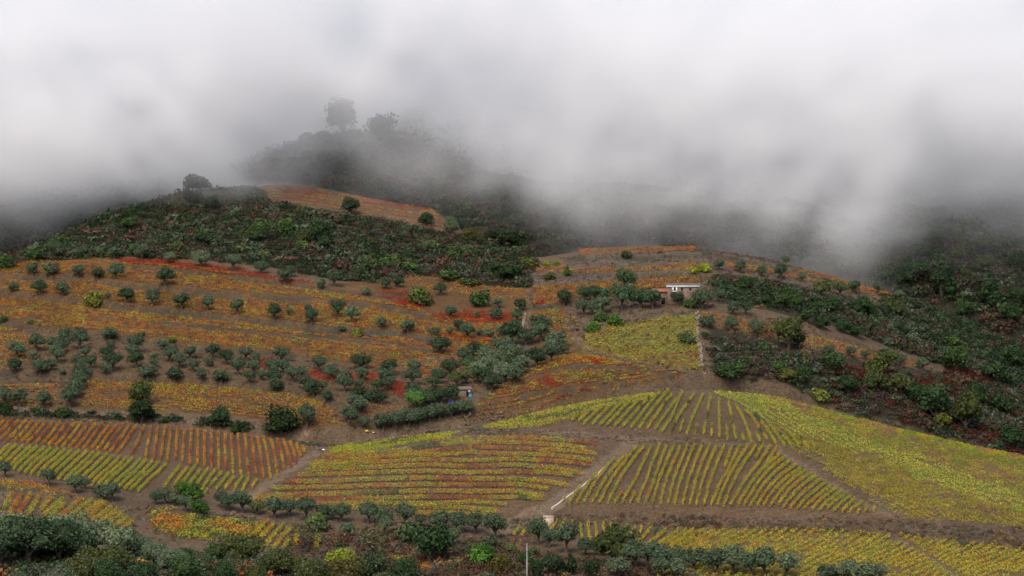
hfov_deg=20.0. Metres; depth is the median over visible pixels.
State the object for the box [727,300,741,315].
olive tree
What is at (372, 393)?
olive tree
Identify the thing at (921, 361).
olive tree
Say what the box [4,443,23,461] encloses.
vine row
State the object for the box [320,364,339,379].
olive tree
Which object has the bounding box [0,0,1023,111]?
sky
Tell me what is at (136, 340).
olive tree
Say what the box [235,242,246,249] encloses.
bush
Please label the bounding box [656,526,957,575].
vines
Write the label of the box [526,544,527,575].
utility pole
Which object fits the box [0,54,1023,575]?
ground
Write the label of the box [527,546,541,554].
bush
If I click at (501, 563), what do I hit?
bush
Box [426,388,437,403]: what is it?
olive tree
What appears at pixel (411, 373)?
olive tree
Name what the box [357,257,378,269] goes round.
bush
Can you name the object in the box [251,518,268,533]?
vine row
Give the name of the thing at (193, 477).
vine row
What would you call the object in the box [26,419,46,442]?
vine row
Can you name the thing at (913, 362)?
valley vines
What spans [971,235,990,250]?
broadleaf tree
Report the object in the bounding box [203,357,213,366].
olive tree
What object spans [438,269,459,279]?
bush
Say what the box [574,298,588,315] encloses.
olive tree
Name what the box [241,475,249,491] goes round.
vine row
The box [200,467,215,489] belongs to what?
vine row
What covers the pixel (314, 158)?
broadleaf tree
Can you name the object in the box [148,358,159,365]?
olive tree
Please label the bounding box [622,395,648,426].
vine row
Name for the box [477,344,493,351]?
olive tree
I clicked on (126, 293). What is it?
olive tree
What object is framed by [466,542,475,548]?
bush
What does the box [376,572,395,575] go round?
bush
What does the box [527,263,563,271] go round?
valley vines
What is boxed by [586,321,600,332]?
bush
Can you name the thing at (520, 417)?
knoll vines
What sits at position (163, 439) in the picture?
vine row
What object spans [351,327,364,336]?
bush
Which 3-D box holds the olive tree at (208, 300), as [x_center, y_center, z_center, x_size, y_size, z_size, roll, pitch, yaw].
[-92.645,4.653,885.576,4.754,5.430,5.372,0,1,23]
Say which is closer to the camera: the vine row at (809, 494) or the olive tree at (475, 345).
the vine row at (809, 494)
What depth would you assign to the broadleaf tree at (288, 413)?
793.39 m
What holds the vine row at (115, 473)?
on the ground at (420, 84)
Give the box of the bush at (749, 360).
[742,358,752,366]
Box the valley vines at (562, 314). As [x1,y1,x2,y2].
[529,308,576,343]
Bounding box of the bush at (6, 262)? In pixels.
[0,254,17,269]
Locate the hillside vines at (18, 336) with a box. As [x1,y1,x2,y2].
[0,333,57,368]
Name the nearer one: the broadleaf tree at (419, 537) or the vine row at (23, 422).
the broadleaf tree at (419, 537)
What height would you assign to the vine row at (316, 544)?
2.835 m
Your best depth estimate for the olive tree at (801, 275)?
925.86 m
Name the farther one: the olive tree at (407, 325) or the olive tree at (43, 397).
the olive tree at (407, 325)
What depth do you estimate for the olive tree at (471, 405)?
801.88 m
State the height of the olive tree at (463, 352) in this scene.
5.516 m
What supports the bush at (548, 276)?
on the ground at (420, 84)
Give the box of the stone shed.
[457,386,471,396]
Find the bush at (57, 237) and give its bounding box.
[47,233,67,243]
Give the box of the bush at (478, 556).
[468,548,489,563]
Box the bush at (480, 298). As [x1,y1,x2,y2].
[469,290,490,305]
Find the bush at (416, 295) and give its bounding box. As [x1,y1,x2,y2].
[403,286,434,305]
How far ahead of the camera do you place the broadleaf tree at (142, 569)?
386.51 m
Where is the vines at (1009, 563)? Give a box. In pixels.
[899,532,1023,575]
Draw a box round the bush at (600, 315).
[591,310,608,320]
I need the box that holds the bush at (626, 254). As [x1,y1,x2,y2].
[620,250,631,258]
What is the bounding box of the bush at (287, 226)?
[274,218,295,233]
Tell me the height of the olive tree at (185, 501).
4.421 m
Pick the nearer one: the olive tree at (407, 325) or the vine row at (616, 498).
the vine row at (616, 498)
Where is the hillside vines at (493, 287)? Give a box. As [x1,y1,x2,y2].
[400,273,530,300]
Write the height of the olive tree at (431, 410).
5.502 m
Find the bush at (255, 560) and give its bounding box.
[249,554,263,564]
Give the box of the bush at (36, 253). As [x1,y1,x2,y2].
[24,247,45,260]
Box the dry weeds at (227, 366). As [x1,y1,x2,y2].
[0,335,529,438]
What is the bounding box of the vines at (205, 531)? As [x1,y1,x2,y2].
[148,505,266,539]
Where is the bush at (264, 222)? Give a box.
[255,218,274,228]
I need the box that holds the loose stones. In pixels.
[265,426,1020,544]
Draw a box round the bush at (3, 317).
[0,315,8,321]
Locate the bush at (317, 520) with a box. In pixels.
[302,512,332,531]
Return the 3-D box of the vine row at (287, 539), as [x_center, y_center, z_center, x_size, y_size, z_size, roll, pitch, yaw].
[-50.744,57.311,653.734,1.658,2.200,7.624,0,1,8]
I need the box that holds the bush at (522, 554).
[515,551,534,562]
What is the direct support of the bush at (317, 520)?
on the ground at (420, 84)
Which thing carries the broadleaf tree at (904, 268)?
on the ground at (420, 84)
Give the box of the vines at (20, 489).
[0,485,83,499]
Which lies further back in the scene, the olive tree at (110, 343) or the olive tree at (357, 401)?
the olive tree at (110, 343)
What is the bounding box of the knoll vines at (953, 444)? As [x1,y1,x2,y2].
[715,390,1023,525]
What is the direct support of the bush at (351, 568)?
on the ground at (420, 84)
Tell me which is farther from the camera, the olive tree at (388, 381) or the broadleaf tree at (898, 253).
the broadleaf tree at (898, 253)
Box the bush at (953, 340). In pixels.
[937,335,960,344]
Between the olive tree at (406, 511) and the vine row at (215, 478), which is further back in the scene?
the vine row at (215, 478)
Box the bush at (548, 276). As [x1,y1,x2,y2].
[543,272,557,279]
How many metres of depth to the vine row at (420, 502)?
687.63 m
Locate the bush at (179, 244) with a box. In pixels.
[173,241,183,247]
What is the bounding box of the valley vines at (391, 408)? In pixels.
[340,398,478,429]
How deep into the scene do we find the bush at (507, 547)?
641.62 m
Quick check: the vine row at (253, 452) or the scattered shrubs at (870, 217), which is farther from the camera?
the scattered shrubs at (870, 217)
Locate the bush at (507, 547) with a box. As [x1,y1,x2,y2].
[502,543,517,552]
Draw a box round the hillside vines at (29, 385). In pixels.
[0,382,60,406]
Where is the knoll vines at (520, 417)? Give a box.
[475,391,655,428]
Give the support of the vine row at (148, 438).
on the ground at (420, 84)
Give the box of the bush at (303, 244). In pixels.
[293,239,309,250]
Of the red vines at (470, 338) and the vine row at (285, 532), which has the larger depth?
the red vines at (470, 338)
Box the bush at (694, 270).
[689,267,698,273]
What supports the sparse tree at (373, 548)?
on the ground at (420, 84)
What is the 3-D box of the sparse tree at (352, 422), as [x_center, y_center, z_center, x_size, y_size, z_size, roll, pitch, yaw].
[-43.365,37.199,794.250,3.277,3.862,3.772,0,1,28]
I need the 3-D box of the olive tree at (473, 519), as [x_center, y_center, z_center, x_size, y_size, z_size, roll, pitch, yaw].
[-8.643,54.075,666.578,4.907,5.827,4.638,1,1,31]
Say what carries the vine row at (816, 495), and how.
on the ground at (420, 84)
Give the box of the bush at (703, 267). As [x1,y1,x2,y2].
[697,263,710,271]
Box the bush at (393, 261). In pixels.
[376,256,401,266]
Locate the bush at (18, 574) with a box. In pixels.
[10,571,30,575]
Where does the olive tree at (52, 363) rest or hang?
on the ground at (420, 84)
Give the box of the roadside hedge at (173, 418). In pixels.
[6,406,290,433]
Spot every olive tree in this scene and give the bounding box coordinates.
[0,385,12,401]
[0,460,11,476]
[0,513,24,529]
[0,513,56,563]
[0,521,18,556]
[0,530,25,564]
[7,281,19,292]
[7,340,26,357]
[7,357,21,372]
[8,388,28,406]
[25,333,46,351]
[26,262,37,276]
[27,349,37,360]
[29,279,47,295]
[31,357,50,377]
[35,390,53,407]
[39,468,56,485]
[42,261,59,277]
[43,517,83,561]
[45,358,57,369]
[45,509,94,521]
[46,241,64,256]
[46,336,56,344]
[48,344,65,362]
[52,337,69,348]
[54,280,69,296]
[57,327,71,337]
[58,368,65,375]
[58,529,96,554]
[60,387,77,408]
[65,474,84,493]
[66,380,84,397]
[68,326,90,350]
[69,354,83,364]
[70,370,89,382]
[71,264,84,278]
[71,517,115,546]
[72,360,92,374]
[72,366,86,372]
[75,246,87,254]
[79,347,90,356]
[82,475,92,488]
[83,354,96,367]
[91,266,105,280]
[91,483,107,499]
[98,347,115,360]
[98,363,111,376]
[100,326,118,339]
[101,481,121,501]
[102,352,123,370]
[104,291,111,298]
[105,339,114,347]
[106,245,120,259]
[107,262,125,278]
[117,287,134,302]
[125,333,144,346]
[125,343,139,354]
[126,351,144,367]
[126,531,152,555]
[134,244,148,260]
[137,364,158,379]
[141,541,168,563]
[146,288,160,305]
[148,352,158,358]
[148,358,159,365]
[148,491,162,504]
[155,266,177,288]
[156,488,172,503]
[156,547,189,568]
[157,340,169,348]
[160,344,179,361]
[162,252,176,263]
[165,366,183,383]
[167,491,179,505]
[172,292,190,309]
[173,352,188,365]
[177,495,193,511]
[183,346,195,358]
[187,358,199,371]
[189,249,210,266]
[195,368,206,381]
[201,294,215,310]
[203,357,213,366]
[205,342,220,357]
[211,369,230,384]
[213,490,227,507]
[217,348,234,364]
[219,493,232,510]
[224,253,241,270]
[229,299,243,314]
[229,357,245,375]
[230,490,252,512]
[237,346,253,359]
[241,370,255,384]
[246,360,262,370]
[248,498,265,513]
[251,352,261,360]
[253,260,269,273]
[256,369,265,379]
[262,357,279,369]
[264,495,287,518]
[265,368,282,378]
[267,303,282,320]
[268,376,283,392]
[272,346,290,360]
[277,268,293,285]
[277,358,291,373]
[283,498,298,515]
[284,366,299,381]
[285,307,293,315]
[286,265,296,276]
[295,496,315,519]
[297,374,311,390]
[297,403,315,430]
[298,366,308,376]
[302,379,321,398]
[305,307,318,324]
[311,355,326,370]
[315,503,329,515]
[316,278,325,290]
[319,381,328,389]
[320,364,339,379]
[322,391,333,401]
[327,270,342,286]
[327,506,336,519]
[328,298,346,316]
[332,502,351,522]
[336,369,352,378]
[336,374,353,391]
[337,325,346,332]
[338,522,355,534]
[339,404,358,425]
[342,305,361,322]
[346,393,368,410]
[349,351,372,366]
[351,386,367,395]
[354,366,368,378]
[354,378,364,386]
[357,500,378,523]
[358,416,371,430]
[361,287,370,295]
[363,388,378,402]
[369,379,383,390]
[371,507,394,520]
[372,413,391,432]
[375,316,386,327]
[376,367,395,379]
[376,391,390,404]
[376,515,393,532]
[379,358,396,376]
[380,276,391,288]
[381,376,395,390]
[388,271,397,281]
[388,410,403,432]
[392,276,404,286]
[394,502,417,525]
[399,319,415,334]
[400,407,419,429]
[401,368,421,382]
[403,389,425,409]
[404,382,420,393]
[407,359,420,368]
[414,406,428,426]
[414,515,426,523]
[418,388,435,406]
[424,376,439,388]
[424,405,437,422]
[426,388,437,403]
[426,510,449,524]
[428,327,440,336]
[429,335,451,354]
[430,368,446,378]
[430,402,446,420]
[432,282,446,295]
[435,386,451,403]
[440,357,460,373]
[443,220,460,233]
[444,305,457,318]
[444,401,458,418]
[445,215,455,221]
[445,383,459,400]
[446,327,453,333]
[447,369,464,385]
[447,527,461,546]
[449,510,466,529]
[453,319,464,331]
[455,399,468,417]
[456,346,473,358]
[460,321,475,338]
[460,355,476,368]
[460,368,475,383]
[463,511,483,533]
[465,341,482,356]
[465,400,475,411]
[469,360,486,382]
[471,366,492,384]
[475,328,482,335]
[476,349,494,360]
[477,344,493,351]
[477,355,498,369]
[480,512,508,537]
[482,327,494,336]
[482,372,504,390]
[488,306,503,320]
[490,334,514,350]
[490,361,510,383]
[491,297,503,306]
[493,349,515,363]
[495,324,501,336]
[499,322,523,341]
[505,344,524,358]
[506,366,523,384]
[509,319,521,324]
[510,308,522,319]
[510,354,531,371]
[514,298,526,308]
[515,327,535,345]
[523,346,548,366]
[525,517,548,544]
[528,314,546,326]
[528,322,549,341]
[540,341,559,361]
[540,528,555,546]
[541,552,561,575]
[545,318,552,324]
[545,330,567,345]
[551,521,579,552]
[557,289,571,306]
[558,342,569,353]
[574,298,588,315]
[576,285,591,298]
[576,537,591,554]
[586,285,600,299]
[586,300,597,315]
[589,538,600,554]
[595,295,611,310]
[597,287,612,296]
[604,555,631,575]
[608,281,634,310]
[614,267,638,283]
[618,538,644,566]
[627,287,648,308]
[635,541,653,566]
[641,288,661,308]
[644,540,669,559]
[649,557,669,575]
[666,545,686,562]
[668,557,687,575]
[670,291,684,305]
[681,545,708,569]
[691,287,714,308]
[698,314,714,328]
[699,549,722,574]
[700,331,708,339]
[707,548,726,573]
[714,259,723,269]
[714,289,725,301]
[721,543,749,573]
[722,316,739,332]
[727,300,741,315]
[733,260,745,271]
[738,553,763,575]
[739,300,753,315]
[748,318,763,336]
[752,545,778,575]
[757,266,766,274]
[773,263,787,279]
[775,551,802,575]
[780,256,788,264]
[798,273,805,281]
[811,279,833,295]
[816,563,838,575]
[822,344,835,351]
[824,252,841,266]
[831,279,848,296]
[834,558,863,575]
[845,345,856,357]
[847,280,860,293]
[857,560,887,575]
[860,350,870,357]
[873,282,884,294]
[894,290,905,295]
[896,354,906,366]
[914,357,930,370]
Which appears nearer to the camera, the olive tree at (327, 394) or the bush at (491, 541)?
the bush at (491, 541)
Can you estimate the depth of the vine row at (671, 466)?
691.37 m
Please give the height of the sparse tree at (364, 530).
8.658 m
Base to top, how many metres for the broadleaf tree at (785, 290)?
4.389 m
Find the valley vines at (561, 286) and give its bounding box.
[533,274,699,304]
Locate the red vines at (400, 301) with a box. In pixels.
[377,289,421,308]
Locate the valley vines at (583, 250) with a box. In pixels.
[578,245,695,254]
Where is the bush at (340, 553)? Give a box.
[323,547,354,563]
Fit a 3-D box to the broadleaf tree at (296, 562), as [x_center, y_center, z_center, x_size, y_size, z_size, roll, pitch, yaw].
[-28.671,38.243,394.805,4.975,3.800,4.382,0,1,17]
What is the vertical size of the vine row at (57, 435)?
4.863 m
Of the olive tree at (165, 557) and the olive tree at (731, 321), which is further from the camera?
the olive tree at (731, 321)
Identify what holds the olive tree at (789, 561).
on the ground at (420, 84)
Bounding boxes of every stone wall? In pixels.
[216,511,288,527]
[341,428,443,444]
[464,410,503,424]
[521,312,526,327]
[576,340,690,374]
[695,311,705,374]
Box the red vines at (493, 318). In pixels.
[431,309,515,323]
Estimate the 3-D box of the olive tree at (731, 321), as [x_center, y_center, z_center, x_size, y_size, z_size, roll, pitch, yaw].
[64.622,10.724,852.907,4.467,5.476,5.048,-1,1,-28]
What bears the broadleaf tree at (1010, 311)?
on the ground at (420, 84)
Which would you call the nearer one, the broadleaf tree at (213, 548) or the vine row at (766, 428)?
the broadleaf tree at (213, 548)
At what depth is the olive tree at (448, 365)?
832.96 m
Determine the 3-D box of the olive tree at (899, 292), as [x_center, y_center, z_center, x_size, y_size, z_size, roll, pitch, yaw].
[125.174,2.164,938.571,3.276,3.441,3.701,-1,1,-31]
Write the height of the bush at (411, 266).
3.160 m
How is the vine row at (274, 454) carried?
on the ground at (420, 84)
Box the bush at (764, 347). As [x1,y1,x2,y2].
[757,342,771,350]
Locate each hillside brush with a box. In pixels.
[0,185,538,287]
[705,274,1023,385]
[706,335,1023,455]
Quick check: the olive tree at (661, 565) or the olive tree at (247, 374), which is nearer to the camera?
the olive tree at (661, 565)
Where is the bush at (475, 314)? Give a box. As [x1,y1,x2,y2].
[472,311,479,316]
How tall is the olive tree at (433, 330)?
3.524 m
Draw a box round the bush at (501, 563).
[485,553,516,572]
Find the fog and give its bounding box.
[0,79,1023,212]
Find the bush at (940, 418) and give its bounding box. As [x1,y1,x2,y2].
[930,412,952,424]
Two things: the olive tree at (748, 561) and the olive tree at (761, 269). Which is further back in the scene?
the olive tree at (761, 269)
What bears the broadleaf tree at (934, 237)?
on the ground at (420, 84)
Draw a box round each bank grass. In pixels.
[0,415,341,450]
[463,422,777,450]
[503,512,1023,549]
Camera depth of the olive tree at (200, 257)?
921.98 m
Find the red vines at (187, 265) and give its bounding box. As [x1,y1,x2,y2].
[119,257,314,286]
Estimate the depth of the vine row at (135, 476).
711.93 m
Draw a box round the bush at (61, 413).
[54,406,71,418]
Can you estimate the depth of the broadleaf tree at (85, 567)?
387.32 m
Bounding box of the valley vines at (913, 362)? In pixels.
[701,311,927,366]
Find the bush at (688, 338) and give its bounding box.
[676,331,696,343]
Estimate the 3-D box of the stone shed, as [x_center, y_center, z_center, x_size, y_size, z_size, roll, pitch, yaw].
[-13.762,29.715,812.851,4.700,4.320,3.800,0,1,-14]
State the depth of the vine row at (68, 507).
678.46 m
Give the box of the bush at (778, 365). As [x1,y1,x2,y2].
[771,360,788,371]
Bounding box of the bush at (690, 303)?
[682,298,696,307]
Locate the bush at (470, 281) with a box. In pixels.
[458,278,480,284]
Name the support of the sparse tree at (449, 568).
on the ground at (420, 84)
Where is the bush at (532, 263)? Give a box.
[519,257,539,268]
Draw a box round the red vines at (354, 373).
[300,368,407,401]
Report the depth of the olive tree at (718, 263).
916.49 m
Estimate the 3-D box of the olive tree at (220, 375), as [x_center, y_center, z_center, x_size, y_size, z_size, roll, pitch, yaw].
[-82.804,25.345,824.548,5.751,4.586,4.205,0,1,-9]
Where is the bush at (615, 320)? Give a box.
[606,315,625,325]
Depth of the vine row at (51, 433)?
766.73 m
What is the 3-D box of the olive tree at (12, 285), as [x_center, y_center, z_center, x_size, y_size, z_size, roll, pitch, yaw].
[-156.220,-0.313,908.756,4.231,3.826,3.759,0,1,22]
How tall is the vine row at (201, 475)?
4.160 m
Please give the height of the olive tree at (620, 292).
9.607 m
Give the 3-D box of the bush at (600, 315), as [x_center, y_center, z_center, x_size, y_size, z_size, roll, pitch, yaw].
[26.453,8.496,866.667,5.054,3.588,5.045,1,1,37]
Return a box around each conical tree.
[562,264,570,275]
[562,552,577,574]
[929,249,957,300]
[951,221,973,258]
[975,269,1007,308]
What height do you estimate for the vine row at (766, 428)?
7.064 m
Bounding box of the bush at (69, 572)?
[57,567,79,575]
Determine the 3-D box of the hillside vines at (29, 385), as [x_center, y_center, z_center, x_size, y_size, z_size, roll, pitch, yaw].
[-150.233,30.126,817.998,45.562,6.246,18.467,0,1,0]
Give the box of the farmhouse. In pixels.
[651,283,699,304]
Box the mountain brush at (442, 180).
[0,141,1023,343]
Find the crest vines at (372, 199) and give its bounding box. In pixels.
[253,184,444,230]
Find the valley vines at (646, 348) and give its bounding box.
[582,313,701,368]
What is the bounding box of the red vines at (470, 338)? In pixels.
[443,332,503,342]
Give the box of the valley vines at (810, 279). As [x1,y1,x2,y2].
[725,262,890,295]
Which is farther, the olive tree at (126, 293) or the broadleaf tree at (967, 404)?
the olive tree at (126, 293)
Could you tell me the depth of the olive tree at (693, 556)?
613.25 m
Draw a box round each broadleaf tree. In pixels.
[0,400,13,416]
[64,554,98,575]
[74,543,124,562]
[92,556,126,575]
[102,545,138,571]
[121,206,137,217]
[121,215,139,226]
[127,560,159,575]
[128,378,155,401]
[128,400,154,423]
[167,554,204,575]
[173,481,204,499]
[179,546,193,557]
[182,173,211,191]
[183,190,203,202]
[189,500,209,514]
[193,230,212,242]
[202,540,227,558]
[203,194,218,208]
[209,405,230,429]
[210,559,239,575]
[242,563,270,575]
[245,223,269,242]
[258,546,293,575]
[261,413,303,438]
[264,403,297,438]
[267,157,289,179]
[279,156,315,183]
[286,556,310,575]
[290,132,315,154]
[294,229,310,240]
[297,560,329,575]
[299,148,334,175]
[307,220,332,239]
[313,130,338,152]
[317,155,344,171]
[317,235,330,247]
[329,130,360,150]
[341,196,360,213]
[350,139,378,167]
[354,551,388,575]
[387,556,420,575]
[407,522,453,564]
[418,212,434,225]
[418,527,454,561]
[462,225,482,243]
[469,542,494,557]
[483,227,499,240]
[484,263,503,273]
[493,265,523,278]
[495,226,518,241]
[528,558,543,575]
[544,556,566,575]
[580,559,603,575]
[593,522,640,561]
[714,361,749,382]
[736,276,753,288]
[759,295,772,303]
[770,315,804,349]
[775,293,788,307]
[779,286,794,294]
[780,367,797,383]
[787,291,803,306]
[792,332,808,346]
[793,365,810,381]
[799,307,817,322]
[803,301,820,310]
[813,315,831,329]
[820,295,840,311]
[821,350,845,374]
[835,319,851,332]
[838,374,859,395]
[849,295,873,311]
[850,324,866,337]
[861,367,890,392]
[864,304,876,314]
[874,258,895,270]
[874,346,901,367]
[877,266,904,289]
[885,298,903,312]
[886,373,912,394]
[888,246,912,261]
[894,259,921,284]
[899,202,917,214]
[907,382,930,405]
[908,257,932,281]
[913,242,935,259]
[916,387,953,417]
[925,228,947,248]
[940,344,970,370]
[950,388,983,431]
[954,297,976,318]
[961,268,971,276]
[962,381,990,400]
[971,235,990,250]
[971,254,991,268]
[981,361,1012,383]
[987,393,1015,414]
[994,302,1020,325]
[997,343,1023,365]
[997,422,1023,448]
[1006,287,1023,305]
[1007,250,1023,269]
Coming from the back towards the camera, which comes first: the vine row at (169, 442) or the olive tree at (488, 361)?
the olive tree at (488, 361)
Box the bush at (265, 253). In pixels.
[260,250,272,257]
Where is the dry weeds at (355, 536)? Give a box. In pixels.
[0,492,535,552]
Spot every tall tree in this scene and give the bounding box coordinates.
[323,94,357,133]
[366,112,398,139]
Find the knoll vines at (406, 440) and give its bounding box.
[328,431,460,453]
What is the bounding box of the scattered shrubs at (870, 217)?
[787,158,1023,336]
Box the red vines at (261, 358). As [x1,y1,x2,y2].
[258,356,278,368]
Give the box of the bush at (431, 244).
[423,239,438,249]
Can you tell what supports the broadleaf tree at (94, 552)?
on the ground at (420, 84)
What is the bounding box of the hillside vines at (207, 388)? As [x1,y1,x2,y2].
[82,379,344,424]
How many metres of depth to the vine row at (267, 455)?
735.00 m
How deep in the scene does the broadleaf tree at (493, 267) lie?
933.31 m
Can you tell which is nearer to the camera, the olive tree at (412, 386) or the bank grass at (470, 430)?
the bank grass at (470, 430)
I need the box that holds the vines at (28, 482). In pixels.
[0,478,75,495]
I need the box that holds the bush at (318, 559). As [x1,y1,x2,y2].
[307,557,325,562]
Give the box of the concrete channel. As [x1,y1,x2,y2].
[551,463,611,508]
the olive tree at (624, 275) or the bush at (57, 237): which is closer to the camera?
the olive tree at (624, 275)
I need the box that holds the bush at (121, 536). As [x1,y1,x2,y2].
[98,524,138,548]
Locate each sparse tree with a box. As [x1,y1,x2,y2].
[290,522,320,549]
[348,417,358,430]
[351,521,391,547]
[359,527,387,554]
[430,562,439,573]
[441,561,452,575]
[760,317,773,336]
[799,343,823,366]
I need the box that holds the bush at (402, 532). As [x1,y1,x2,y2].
[391,520,422,542]
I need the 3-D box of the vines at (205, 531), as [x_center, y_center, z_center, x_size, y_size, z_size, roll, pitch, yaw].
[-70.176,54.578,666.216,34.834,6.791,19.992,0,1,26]
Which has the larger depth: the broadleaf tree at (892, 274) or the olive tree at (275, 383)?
the broadleaf tree at (892, 274)
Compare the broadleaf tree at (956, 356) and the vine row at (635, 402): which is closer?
the vine row at (635, 402)
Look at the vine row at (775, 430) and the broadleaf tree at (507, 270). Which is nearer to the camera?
the vine row at (775, 430)
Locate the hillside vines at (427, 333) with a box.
[378,308,507,377]
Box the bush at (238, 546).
[218,529,266,559]
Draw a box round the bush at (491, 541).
[478,536,499,546]
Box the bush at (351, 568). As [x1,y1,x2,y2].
[324,557,366,575]
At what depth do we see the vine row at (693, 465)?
692.16 m
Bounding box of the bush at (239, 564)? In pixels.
[230,559,245,570]
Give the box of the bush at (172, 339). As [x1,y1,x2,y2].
[168,336,177,342]
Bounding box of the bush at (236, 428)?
[229,422,243,432]
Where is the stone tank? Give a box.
[542,515,553,526]
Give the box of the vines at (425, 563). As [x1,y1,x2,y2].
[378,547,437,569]
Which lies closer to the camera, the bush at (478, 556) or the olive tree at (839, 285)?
the bush at (478, 556)
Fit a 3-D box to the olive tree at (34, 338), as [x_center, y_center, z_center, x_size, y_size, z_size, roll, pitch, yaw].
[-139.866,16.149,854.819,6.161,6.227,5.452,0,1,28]
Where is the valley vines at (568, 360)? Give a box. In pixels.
[475,353,680,416]
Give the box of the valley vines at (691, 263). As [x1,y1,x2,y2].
[569,262,698,272]
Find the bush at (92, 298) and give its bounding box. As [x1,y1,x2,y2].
[84,290,104,306]
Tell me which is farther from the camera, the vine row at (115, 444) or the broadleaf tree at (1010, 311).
the broadleaf tree at (1010, 311)
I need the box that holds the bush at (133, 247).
[126,244,139,253]
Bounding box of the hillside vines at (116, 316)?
[0,259,427,365]
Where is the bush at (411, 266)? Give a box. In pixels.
[398,262,419,269]
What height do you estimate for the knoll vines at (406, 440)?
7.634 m
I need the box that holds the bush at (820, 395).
[810,387,830,402]
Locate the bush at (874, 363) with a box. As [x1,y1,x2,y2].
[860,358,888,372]
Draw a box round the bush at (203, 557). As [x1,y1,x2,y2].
[191,550,213,564]
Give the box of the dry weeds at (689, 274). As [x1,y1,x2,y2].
[528,247,933,409]
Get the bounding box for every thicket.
[0,547,398,575]
[280,532,702,575]
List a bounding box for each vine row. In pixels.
[0,417,12,433]
[0,418,20,439]
[0,442,16,459]
[0,443,9,453]
[0,490,13,512]
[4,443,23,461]
[7,419,26,441]
[7,490,22,514]
[10,444,30,465]
[13,443,38,470]
[14,418,33,441]
[16,491,31,513]
[18,445,45,471]
[20,418,41,442]
[24,445,51,473]
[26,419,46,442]
[26,492,42,514]
[30,445,57,473]
[35,419,53,442]
[37,446,65,475]
[39,492,53,511]
[41,419,60,444]
[41,496,63,517]
[47,420,68,445]
[47,447,72,470]
[48,501,65,516]
[54,420,75,446]
[54,448,80,474]
[54,496,81,516]
[57,448,87,479]
[61,420,81,446]
[63,450,94,480]
[65,497,91,519]
[68,421,89,447]
[72,450,99,477]
[75,421,96,447]
[79,498,102,514]
[80,451,107,476]
[82,422,103,448]
[83,499,108,518]
[88,453,113,478]
[89,421,111,450]
[89,504,112,520]
[90,455,120,485]
[96,423,117,450]
[97,507,118,520]
[98,457,126,484]
[103,422,123,451]
[104,455,132,484]
[109,422,131,451]
[109,510,123,521]
[113,457,140,482]
[113,514,129,528]
[116,423,137,452]
[118,457,147,486]
[121,517,133,527]
[124,458,152,489]
[129,423,145,455]
[129,459,158,490]
[138,461,166,491]
[145,424,151,456]
[152,425,159,459]
[159,424,166,459]
[163,462,181,488]
[166,424,172,462]
[172,465,188,487]
[174,425,179,459]
[179,462,196,484]
[181,426,185,459]
[186,467,201,487]
[188,426,192,464]
[195,427,199,464]
[195,466,209,483]
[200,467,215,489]
[202,428,206,466]
[204,469,222,492]
[209,428,213,467]
[215,470,229,489]
[216,429,220,469]
[223,431,227,467]
[224,474,234,489]
[229,432,234,473]
[234,473,243,490]
[236,432,242,473]
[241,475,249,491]
[243,433,250,474]
[250,434,256,476]
[250,494,543,500]
[251,476,258,488]
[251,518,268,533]
[255,488,542,496]
[256,434,264,477]
[260,520,276,536]
[262,434,271,479]
[263,521,285,545]
[269,436,278,475]
[269,481,548,491]
[272,524,292,548]
[276,437,285,468]
[282,438,291,466]
[282,475,568,486]
[282,536,290,546]
[289,439,296,462]
[292,525,300,544]
[294,468,573,477]
[295,441,301,457]
[302,462,584,475]
[309,456,590,466]
[313,449,594,463]
[313,531,319,547]
[316,498,506,505]
[318,444,595,459]
[324,439,585,455]
[352,503,499,512]
[415,509,498,515]
[426,435,596,445]
[513,523,519,534]
[569,482,580,504]
[571,410,583,420]
[576,469,597,503]
[578,406,591,420]
[579,517,582,538]
[583,404,602,423]
[583,455,615,502]
[586,519,591,539]
[592,400,613,424]
[592,451,625,501]
[594,519,597,535]
[598,443,637,502]
[599,401,623,425]
[605,397,631,425]
[607,442,645,503]
[613,397,640,426]
[614,488,622,503]
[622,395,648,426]
[622,442,651,502]
[629,489,635,502]
[630,390,660,428]
[635,441,660,503]
[637,388,669,427]
[638,525,652,542]
[644,444,666,505]
[645,526,666,542]
[646,392,672,428]
[651,442,674,503]
[654,396,676,429]
[657,527,680,543]
[659,442,680,504]
[661,389,683,432]
[664,527,686,544]
[667,441,687,503]
[669,391,694,434]
[669,526,693,545]
[674,442,694,505]
[679,528,700,546]
[682,443,702,505]
[685,392,702,434]
[689,441,710,504]
[694,420,698,434]
[695,443,717,505]
[702,393,711,434]
[703,443,724,503]
[710,442,740,505]
[716,441,747,505]
[717,396,720,438]
[723,441,756,506]
[724,445,731,466]
[728,399,736,438]
[729,443,770,505]
[735,402,753,443]
[737,449,780,504]
[743,453,785,505]
[745,408,767,439]
[750,457,789,505]
[753,411,776,443]
[754,441,763,459]
[755,430,761,443]
[757,462,796,506]
[763,465,801,505]
[765,418,786,446]
[766,444,777,462]
[770,468,806,504]
[778,470,811,504]
[779,432,792,444]
[783,473,816,506]
[785,426,798,443]
[789,476,821,508]
[797,478,826,508]
[803,483,831,509]
[811,484,837,510]
[820,487,842,509]
[826,491,846,509]
[833,492,851,511]
[841,495,855,511]
[848,499,862,511]

